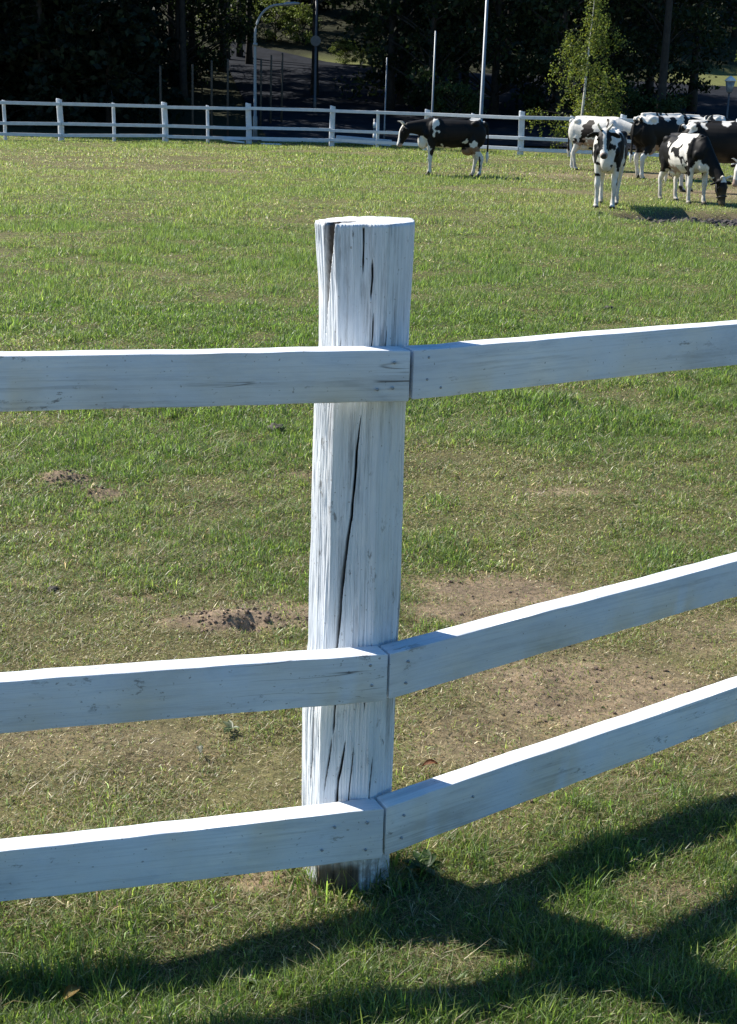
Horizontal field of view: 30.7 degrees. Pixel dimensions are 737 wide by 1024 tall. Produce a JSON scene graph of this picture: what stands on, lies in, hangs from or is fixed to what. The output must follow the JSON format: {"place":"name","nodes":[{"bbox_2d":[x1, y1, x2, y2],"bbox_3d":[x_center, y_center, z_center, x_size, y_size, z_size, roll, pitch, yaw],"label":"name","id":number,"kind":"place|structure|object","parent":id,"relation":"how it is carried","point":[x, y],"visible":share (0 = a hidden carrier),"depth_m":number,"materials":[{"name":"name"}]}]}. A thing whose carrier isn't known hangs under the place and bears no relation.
{"place":"outdoors","nodes":[
{"label":"outdoors","id":0,"kind":"place"},
{"bbox_2d":[0,0,736,1023],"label":"pasture ground","id":1,"kind":"structure","parent":0,"point":[328,38],"depth_m":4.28,"materials":[{"name":"green plant"}]},
{"bbox_2d":[47,586,58,592],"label":"dung clump","id":2,"kind":"object","parent":1,"relation":"on","point":[52,588],"visible":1,"depth_m":4.36,"materials":[{"name":"soil"}]},
{"bbox_2d":[63,984,80,1001],"bbox_3d":[-0.536,0.870,2.433,0.024,0.016,0.049,7,18,18],"label":"fallen leaf","id":3,"kind":"object","parent":1,"relation":"on","point":[68,988],"visible":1,"depth_m":2.43,"materials":[{"name":"yellow plant"}]},
{"bbox_2d":[13,469,164,503],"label":"soil crumbs","id":4,"kind":"object","parent":1,"relation":"on","point":[68,476],"visible":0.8,"depth_m":5.57,"materials":[{"name":"brown soil"}]},
{"bbox_2d":[29,0,191,130],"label":"spruce tree","id":5,"kind":"object","parent":1,"relation":"on","point":[118,74],"visible":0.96,"depth_m":52.00,"materials":[{"name":"green plant"}]},
{"bbox_2d":[62,0,178,115],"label":"spruce tree","id":6,"kind":"object","parent":1,"relation":"on","point":[144,21],"visible":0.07,"depth_m":57.49,"materials":[{"name":"green plant"}]},
{"bbox_2d":[75,0,195,90],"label":"spruce tree","id":7,"kind":"object","parent":1,"relation":"on","point":[169,72],"visible":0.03,"depth_m":61.41,"materials":[{"name":"green plant"}]},
{"bbox_2d":[159,66,161,133],"bbox_3d":[-7.799,-15.287,50.400,0.095,2.750,0.084,-5,18,-21],"label":"wooden stake","id":8,"kind":"object","parent":1,"relation":"on","point":[160,87],"visible":0.84,"depth_m":50.26,"materials":[{"name":"brown wood"}]},
{"bbox_2d":[167,0,174,86],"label":"pine tree","id":9,"kind":"object","parent":1,"relation":"on","point":[169,30],"visible":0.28,"depth_m":66.84,"materials":[{"name":"brown plant"}]},
{"bbox_2d":[192,64,193,135],"bbox_3d":[-6.645,-15.435,50.759,0.095,2.800,0.084,8,18,21],"label":"wooden stake","id":10,"kind":"object","parent":1,"relation":"on","point":[192,98],"visible":0.84,"depth_m":50.67,"materials":[{"name":"brown wood"}]},
{"bbox_2d":[137,0,260,95],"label":"leafy tree","id":11,"kind":"object","parent":1,"relation":"on","point":[217,60],"visible":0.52,"depth_m":63.16,"materials":[{"name":"green plant"}]},
{"bbox_2d":[196,745,202,754],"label":"fallen leaf","id":12,"kind":"object","parent":1,"relation":"on","point":[200,748],"visible":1,"depth_m":3.29,"materials":[{"name":"beige plant"}]},
{"bbox_2d":[144,0,268,81],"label":"leafy tree","id":13,"kind":"object","parent":1,"relation":"on","point":[191,39],"visible":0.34,"depth_m":69.53,"materials":[{"name":"green plant"}]},
{"bbox_2d":[160,0,252,54],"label":"leafy tree","id":14,"kind":"object","parent":1,"relation":"on","point":[235,10],"visible":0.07,"depth_m":77.53,"materials":[{"name":"green plant"}]},
{"bbox_2d":[211,60,212,135],"bbox_3d":[-5.946,-15.566,50.923,0.095,2.950,0.084,8,18,21],"label":"wooden stake","id":15,"kind":"object","parent":1,"relation":"on","point":[211,96],"visible":0.84,"depth_m":50.83,"materials":[{"name":"brown wood"}]},
{"bbox_2d":[116,603,308,645],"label":"soil crumbs","id":16,"kind":"object","parent":1,"relation":"on","point":[266,618],"visible":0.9,"depth_m":4.13,"materials":[{"name":"brown soil"}]},
{"bbox_2d":[196,0,244,31],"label":"bush","id":17,"kind":"object","parent":1,"relation":"on","point":[216,19],"visible":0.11,"depth_m":89.09,"materials":[{"name":"green plant"}]},
{"bbox_2d":[219,0,226,71],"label":"pine tree","id":18,"kind":"object","parent":1,"relation":"on","point":[224,69],"visible":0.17,"depth_m":75.55,"materials":[{"name":"brown plant"}]},
{"bbox_2d":[227,59,228,135],"bbox_3d":[-5.357,-15.652,51.100,0.095,3.000,0.084,8,18,21],"label":"wooden stake","id":19,"kind":"object","parent":1,"relation":"on","point":[227,95],"visible":0.84,"depth_m":51.01,"materials":[{"name":"brown wood"}]},
{"bbox_2d":[226,0,230,59],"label":"pine tree","id":20,"kind":"object","parent":1,"relation":"on","point":[228,52],"visible":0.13,"depth_m":83.04,"materials":[{"name":"brown plant"}]},
{"bbox_2d":[222,720,239,733],"bbox_3d":[-0.361,0.550,3.432,0.046,0.012,0.056,-11,21,-35],"label":"weed","id":21,"kind":"object","parent":1,"relation":"on","point":[230,727],"visible":1,"depth_m":3.43,"materials":[{"name":"green plant"}]},
{"bbox_2d":[222,139,243,142],"bbox_3d":[-4.783,-13.111,47.483,0.750,0.060,0.300,2,16,-21],"label":"plank","id":22,"kind":"object","parent":1,"relation":"on","point":[233,141],"visible":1,"depth_m":47.34,"materials":[{"name":"white wood"}]},
{"bbox_2d":[236,0,242,56],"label":"pine tree","id":23,"kind":"object","parent":1,"relation":"on","point":[240,53],"visible":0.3,"depth_m":84.06,"materials":[{"name":"brown plant"}]},
{"bbox_2d":[229,0,267,33],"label":"bush","id":24,"kind":"object","parent":1,"relation":"on","point":[255,7],"visible":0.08,"depth_m":88.16,"materials":[{"name":"green plant"}]},
{"bbox_2d":[237,965,260,989],"bbox_3d":[-0.222,0.866,2.495,0.041,0.016,0.074,-1,17,-9],"label":"weed","id":25,"kind":"object","parent":1,"relation":"on","point":[244,972],"visible":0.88,"depth_m":2.51,"materials":[{"name":"green plant"}]},
{"bbox_2d":[245,1,252,63],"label":"pine tree","id":26,"kind":"object","parent":1,"relation":"on","point":[249,55],"visible":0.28,"depth_m":80.36,"materials":[{"name":"brown plant"}]},
{"bbox_2d":[259,59,261,124],"bbox_3d":[-4.331,-16.745,54.003,0.095,2.800,0.084,-5,18,-21],"label":"wooden stake","id":27,"kind":"object","parent":1,"relation":"on","point":[260,122],"visible":0.84,"depth_m":53.92,"materials":[{"name":"brown wood"}]},
{"bbox_2d":[269,55,271,122],"bbox_3d":[-3.973,-17.057,54.633,0.095,2.900,0.084,8,18,21],"label":"wooden stake","id":28,"kind":"object","parent":1,"relation":"on","point":[270,120],"visible":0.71,"depth_m":54.56,"materials":[{"name":"brown wood"}]},
{"bbox_2d":[252,0,299,41],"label":"bush","id":29,"kind":"object","parent":1,"relation":"on","point":[278,11],"visible":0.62,"depth_m":87.70,"materials":[{"name":"green plant"}]},
{"bbox_2d":[267,423,284,432],"bbox_3d":[-0.450,-0.405,6.532,0.093,0.063,0.104,-14,23,-42],"label":"dung clump","id":30,"kind":"object","parent":1,"relation":"on","point":[272,425],"visible":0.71,"depth_m":6.50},
{"bbox_2d":[253,2,299,141],"bbox_3d":[-3.359,-15.813,48.736,1.662,5.090,0.240,2,17,0],"label":"street lamp","id":31,"kind":"object","parent":1,"relation":"on","point":[255,44],"visible":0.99,"depth_m":48.55,"materials":[{"name":"grey metal"}]},
{"bbox_2d":[280,53,282,121],"bbox_3d":[-3.558,-17.306,55.184,0.095,2.950,0.084,-5,18,-21],"label":"wooden stake","id":32,"kind":"object","parent":1,"relation":"on","point":[281,119],"visible":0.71,"depth_m":55.12,"materials":[{"name":"brown wood"}]},
{"bbox_2d":[262,140,300,141],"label":"kerb","id":33,"kind":"structure","parent":1,"relation":"on","point":[279,140],"depth_m":50.46,"materials":[{"name":"white paint"}]},
{"bbox_2d":[260,0,335,10],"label":"woodland tree","id":34,"kind":"object","parent":1,"relation":"on","point":[327,7],"visible":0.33,"depth_m":98.69,"materials":[{"name":"green plant"}]},
{"bbox_2d":[279,1,321,44],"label":"bush","id":35,"kind":"object","parent":1,"relation":"on","point":[304,14],"visible":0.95,"depth_m":87.12,"materials":[{"name":"green plant"}]},
{"bbox_2d":[310,0,318,94],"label":"pine tree","id":36,"kind":"object","parent":1,"relation":"on","point":[312,75],"visible":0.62,"depth_m":64.86,"materials":[{"name":"plant"}]},
{"bbox_2d":[310,0,356,30],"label":"woodland tree","id":37,"kind":"object","parent":1,"relation":"on","point":[320,1],"visible":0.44,"depth_m":91.95,"materials":[{"name":"green plant"}]},
{"bbox_2d":[328,37,358,63],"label":"bush","id":38,"kind":"object","parent":1,"relation":"on","point":[344,42],"visible":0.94,"depth_m":82.13,"materials":[{"name":"green plant"}]},
{"bbox_2d":[336,135,391,145],"bbox_3d":[-0.168,-13.479,48.793,2.000,0.220,0.400,6,17,5],"label":"plank","id":39,"kind":"object","parent":1,"relation":"on","point":[350,137],"visible":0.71,"depth_m":48.61,"materials":[{"name":"white wood"}]},
{"bbox_2d":[0,216,736,900],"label":"wooden fence","id":40,"kind":"object","parent":1,"relation":"on","point":[360,374],"visible":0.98,"depth_m":2.56,"materials":[{"name":"white wood"}]},
{"bbox_2d":[0,98,736,164],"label":"paddock fence","id":41,"kind":"object","parent":1,"relation":"on","point":[249,127],"visible":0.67,"depth_m":45.83,"materials":[{"name":"white wood"}]},
{"bbox_2d":[341,0,401,23],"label":"woodland tree","id":42,"kind":"object","parent":1,"relation":"on","point":[369,4],"visible":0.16,"depth_m":94.06,"materials":[{"name":"green plant"}]},
{"bbox_2d":[357,42,386,65],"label":"bush","id":43,"kind":"object","parent":1,"relation":"on","point":[365,53],"visible":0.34,"depth_m":81.39,"materials":[{"name":"green plant"}]},
{"bbox_2d":[373,119,375,138],"bbox_3d":[0.244,-14.109,50.062,0.158,1.050,0.158,2,17,0],"label":"bollard","id":44,"kind":"object","parent":1,"relation":"on","point":[374,126],"visible":0.35,"depth_m":49.93,"materials":[{"name":"metal"}]},
{"bbox_2d":[383,57,387,138],"bbox_3d":[0.642,-15.620,51.165,0.078,3.200,0.070,2,17,0],"label":"pole","id":45,"kind":"object","parent":1,"relation":"on","point":[385,96],"visible":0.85,"depth_m":51.06,"materials":[{"name":"grey metal"}]},
{"bbox_2d":[386,0,395,108],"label":"pine tree","id":46,"kind":"object","parent":1,"relation":"on","point":[390,97],"visible":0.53,"depth_m":60.30,"materials":[{"name":"brown plant"}]},
{"bbox_2d":[331,0,474,103],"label":"leafy tree","id":47,"kind":"object","parent":1,"relation":"on","point":[401,86],"visible":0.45,"depth_m":61.99,"materials":[{"name":"green plant"}]},
{"bbox_2d":[401,848,441,876],"bbox_3d":[0.113,0.742,2.843,0.079,0.018,0.094,6,18,15],"label":"weed","id":48,"kind":"object","parent":1,"relation":"on","point":[426,860],"visible":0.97,"depth_m":2.84,"materials":[{"name":"green plant"}]},
{"bbox_2d":[422,759,437,765],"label":"fallen leaf","id":49,"kind":"object","parent":1,"relation":"on","point":[428,761],"visible":1,"depth_m":3.25,"materials":[{"name":"brown plant"}]},
{"bbox_2d":[431,31,436,116],"bbox_3d":[2.303,-14.995,48.101,0.093,4.200,0.090,2,17,0],"label":"pole","id":50,"kind":"object","parent":1,"relation":"on","point":[433,73],"visible":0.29,"depth_m":47.88,"materials":[{"name":"grey metal"}]},
{"bbox_2d":[353,0,520,116],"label":"leafy tree","id":51,"kind":"object","parent":1,"relation":"on","point":[417,97],"visible":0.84,"depth_m":56.85,"materials":[{"name":"green plant"}]},
{"bbox_2d":[389,0,492,27],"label":"woodland tree","id":52,"kind":"object","parent":1,"relation":"on","point":[415,18],"visible":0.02,"depth_m":92.42,"materials":[{"name":"green plant"}]},
{"bbox_2d":[397,117,488,177],"bbox_3d":[1.634,-8.014,29.517,2.043,1.276,0.534,0,17,-4],"label":"cow","id":53,"kind":"object","parent":1,"relation":"on","point":[468,136],"visible":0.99,"depth_m":29.29},
{"bbox_2d":[421,76,488,117],"bbox_3d":[3.503,-16.534,54.750,2.769,2.314,2.765,-3,18,-15],"label":"shrub","id":54,"kind":"object","parent":1,"relation":"on","point":[470,105],"visible":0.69,"depth_m":54.56,"materials":[{"name":"green plant"}]},
{"bbox_2d":[400,0,539,102],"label":"leafy tree","id":55,"kind":"object","parent":1,"relation":"on","point":[470,63],"visible":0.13,"depth_m":61.83,"materials":[{"name":"green plant"}]},
{"bbox_2d":[479,0,488,120],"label":"lamp post","id":56,"kind":"object","parent":1,"relation":"on","point":[483,61],"visible":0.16,"depth_m":47.91,"materials":[{"name":"grey metal"}]},
{"bbox_2d":[408,0,579,114],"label":"leafy tree","id":57,"kind":"object","parent":1,"relation":"on","point":[494,93],"visible":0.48,"depth_m":57.50,"materials":[{"name":"green plant"}]},
{"bbox_2d":[501,2,512,91],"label":"pine tree","id":58,"kind":"object","parent":1,"relation":"on","point":[506,86],"visible":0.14,"depth_m":69.00,"materials":[{"name":"brown plant"}]},
{"bbox_2d":[294,541,735,802],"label":"soil crumbs","id":59,"kind":"object","parent":1,"relation":"on","point":[554,678],"visible":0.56,"depth_m":3.85,"materials":[{"name":"brown soil"}]},
{"bbox_2d":[505,0,597,24],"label":"woodland tree","id":60,"kind":"object","parent":1,"relation":"on","point":[573,16],"visible":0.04,"depth_m":91.99,"materials":[{"name":"green plant"}]},
{"bbox_2d":[465,0,644,102],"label":"leafy tree","id":61,"kind":"object","parent":1,"relation":"on","point":[511,56],"visible":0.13,"depth_m":64.14,"materials":[{"name":"green plant"}]},
{"bbox_2d":[478,0,661,124],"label":"leafy tree","id":62,"kind":"object","parent":1,"relation":"on","point":[529,100],"visible":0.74,"depth_m":55.73,"materials":[{"name":"green plant"}]},
{"bbox_2d":[525,0,635,149],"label":"birch tree","id":63,"kind":"object","parent":1,"relation":"on","point":[593,34],"visible":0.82,"depth_m":48.05,"materials":[{"name":"green plant"}]},
{"bbox_2d":[495,0,693,115],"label":"leafy tree","id":64,"kind":"object","parent":1,"relation":"on","point":[623,67],"visible":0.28,"depth_m":58.16,"materials":[{"name":"green plant"}]},
{"bbox_2d":[567,116,631,169],"bbox_3d":[6.024,-9.303,34.000,2.269,1.355,0.614,14,21,34],"label":"cow","id":65,"kind":"object","parent":1,"relation":"on","point":[581,128],"visible":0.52,"depth_m":34.03},
{"bbox_2d":[588,123,627,208],"bbox_3d":[3.904,-5.653,21.919,0.601,1.347,1.979,5,17,12],"label":"cow","id":66,"kind":"object","parent":1,"relation":"on","point":[610,150],"visible":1,"depth_m":21.52},
{"bbox_2d":[592,82,652,123],"bbox_3d":[10.405,-16.456,55.019,2.621,2.314,3.086,1,17,-2],"label":"shrub","id":67,"kind":"object","parent":1,"relation":"on","point":[638,105],"visible":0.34,"depth_m":54.58,"materials":[{"name":"green plant"}]},
{"bbox_2d":[580,0,683,28],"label":"woodland tree","id":68,"kind":"object","parent":1,"relation":"on","point":[638,14],"visible":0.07,"depth_m":93.95,"materials":[{"name":"green plant"}]},
{"bbox_2d":[571,0,736,110],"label":"leafy tree","id":69,"kind":"object","parent":1,"relation":"on","point":[711,28],"visible":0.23,"depth_m":60.99,"materials":[{"name":"green plant"}]},
{"bbox_2d":[655,0,672,112],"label":"pine tree","id":70,"kind":"object","parent":1,"relation":"on","point":[662,82],"visible":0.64,"depth_m":54.26,"materials":[{"name":"brown plant"}]},
{"bbox_2d":[597,0,733,115],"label":"leafy tree","id":71,"kind":"object","parent":1,"relation":"on","point":[686,71],"visible":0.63,"depth_m":56.90,"materials":[{"name":"green plant"}]},
{"bbox_2d":[598,211,736,226],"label":"mud lumps","id":72,"kind":"object","parent":1,"relation":"on","point":[733,222],"visible":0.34,"depth_m":19.22,"materials":[{"name":"brown soil"}]},
{"bbox_2d":[649,92,689,113],"bbox_3d":[12.019,-15.717,53.677,2.546,2.025,2.078,-10,21,-34],"label":"shrub","id":73,"kind":"object","parent":1,"relation":"on","point":[667,106],"visible":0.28,"depth_m":53.22,"materials":[{"name":"green plant"}]},
{"bbox_2d":[629,112,710,179],"bbox_3d":[7.036,-8.420,30.971,2.618,1.487,0.682,-8,19,-28],"label":"cow","id":74,"kind":"object","parent":1,"relation":"on","point":[649,131],"visible":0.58,"depth_m":30.32},
{"bbox_2d":[652,0,734,33],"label":"woodland tree","id":75,"kind":"object","parent":1,"relation":"on","point":[717,6],"visible":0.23,"depth_m":92.86,"materials":[{"name":"green plant"}]},
{"bbox_2d":[685,3,703,111],"bbox_3d":[15.485,-27.586,60.940,8.907,18.742,10.635,11,19,27],"label":"pine tree","id":76,"kind":"object","parent":1,"relation":"on","point":[691,108],"visible":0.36,"depth_m":62.68,"materials":[{"name":"brown plant"}]},
{"bbox_2d":[658,133,732,205],"bbox_3d":[5.708,-6.050,23.703,0.587,1.210,1.918,-6,19,-23],"label":"cow","id":77,"kind":"object","parent":1,"relation":"on","point":[690,155],"visible":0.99,"depth_m":23.43},
{"bbox_2d":[668,114,731,176],"bbox_3d":[8.254,-8.823,32.444,2.562,1.473,0.686,-3,17,-13],"label":"cow","id":78,"kind":"object","parent":1,"relation":"on","point":[717,117],"visible":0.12,"depth_m":32.09},
{"bbox_2d":[678,120,736,191],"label":"cow","id":79,"kind":"object","parent":1,"relation":"on","point":[722,136],"visible":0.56,"depth_m":26.46},
{"bbox_2d":[707,0,736,36],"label":"woodland tree","id":80,"kind":"object","parent":1,"relation":"on","point":[734,32],"visible":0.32,"depth_m":93.53,"materials":[{"name":"green plant"}]},
{"bbox_2d":[725,76,735,117],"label":"lantern post","id":81,"kind":"object","parent":1,"relation":"on","point":[730,81],"visible":0.84,"depth_m":54.14,"materials":[{"name":"metal"}]},
{"bbox_2d":[730,158,736,186],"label":"cow","id":82,"kind":"object","parent":1,"relation":"on","point":[734,183],"visible":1,"depth_m":25.97},
{"bbox_2d":[229,42,736,148],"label":"road","id":83,"kind":"structure","parent":0,"point":[296,80],"depth_m":63.66,"materials":[{"name":"grey asphalt"}]},
{"bbox_2d":[311,0,320,108],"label":"lamp post","id":84,"kind":"object","parent":83,"relation":"on","point":[315,40],"visible":0.89,"depth_m":58.07,"materials":[{"name":"metal"}]},
{"bbox_2d":[602,306,615,309],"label":"dung clump","id":85,"kind":"object","parent":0,"point":[608,307],"visible":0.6,"depth_m":10.86,"materials":[{"name":"soil"}]}
]}

